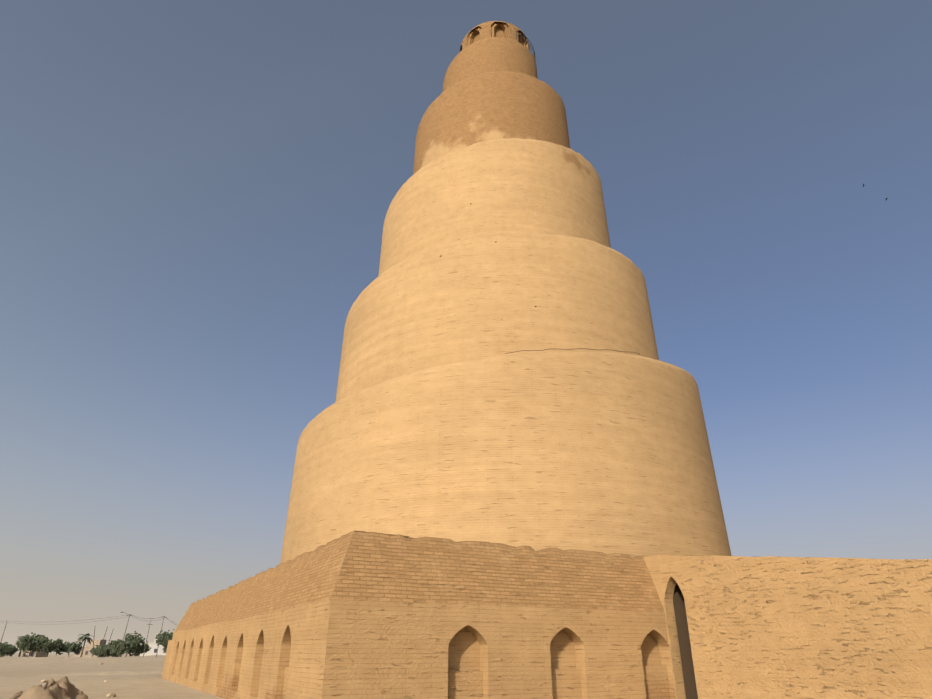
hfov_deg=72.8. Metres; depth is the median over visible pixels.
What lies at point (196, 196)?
sky
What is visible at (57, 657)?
earth mound
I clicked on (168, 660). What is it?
base corner block
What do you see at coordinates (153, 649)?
distant white house
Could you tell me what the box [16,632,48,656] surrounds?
tree
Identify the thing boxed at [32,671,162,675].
dirt track
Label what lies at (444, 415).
minaret tower
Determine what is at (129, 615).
utility poles
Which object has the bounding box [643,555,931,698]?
approach ramp
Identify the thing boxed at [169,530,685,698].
minaret base
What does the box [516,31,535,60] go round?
top railing
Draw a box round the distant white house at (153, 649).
[140,635,166,655]
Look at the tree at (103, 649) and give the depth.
194.88 m
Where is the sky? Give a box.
[0,0,931,651]
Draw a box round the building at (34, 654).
[20,650,48,656]
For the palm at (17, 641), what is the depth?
199.98 m
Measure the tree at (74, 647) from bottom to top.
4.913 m
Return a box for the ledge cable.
[505,348,639,353]
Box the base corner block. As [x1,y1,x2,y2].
[162,639,175,679]
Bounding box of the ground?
[0,652,223,698]
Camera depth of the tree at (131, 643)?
183.72 m
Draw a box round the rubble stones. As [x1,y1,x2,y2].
[41,663,115,696]
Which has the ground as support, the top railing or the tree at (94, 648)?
the tree at (94, 648)
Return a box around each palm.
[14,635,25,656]
[78,633,93,656]
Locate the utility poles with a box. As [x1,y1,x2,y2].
[0,612,178,656]
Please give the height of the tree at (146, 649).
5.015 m
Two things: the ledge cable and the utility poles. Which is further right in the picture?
the ledge cable
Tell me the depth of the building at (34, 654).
203.87 m
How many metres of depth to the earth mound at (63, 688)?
15.56 m
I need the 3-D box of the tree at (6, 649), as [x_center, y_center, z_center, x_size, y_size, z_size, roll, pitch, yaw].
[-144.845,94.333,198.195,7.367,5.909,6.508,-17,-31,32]
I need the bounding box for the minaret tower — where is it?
[280,21,731,563]
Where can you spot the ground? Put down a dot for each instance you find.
(16, 673)
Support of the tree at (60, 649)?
on the ground
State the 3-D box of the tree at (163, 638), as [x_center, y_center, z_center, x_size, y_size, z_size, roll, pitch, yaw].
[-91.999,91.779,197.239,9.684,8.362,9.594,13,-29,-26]
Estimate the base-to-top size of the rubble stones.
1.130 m
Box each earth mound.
[10,676,87,698]
[24,657,101,658]
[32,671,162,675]
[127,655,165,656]
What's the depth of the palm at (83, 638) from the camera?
187.14 m
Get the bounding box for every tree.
[0,642,17,656]
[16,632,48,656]
[35,638,62,656]
[47,641,66,655]
[65,641,81,656]
[90,645,99,655]
[95,643,115,656]
[109,631,147,656]
[132,643,150,655]
[155,629,173,649]

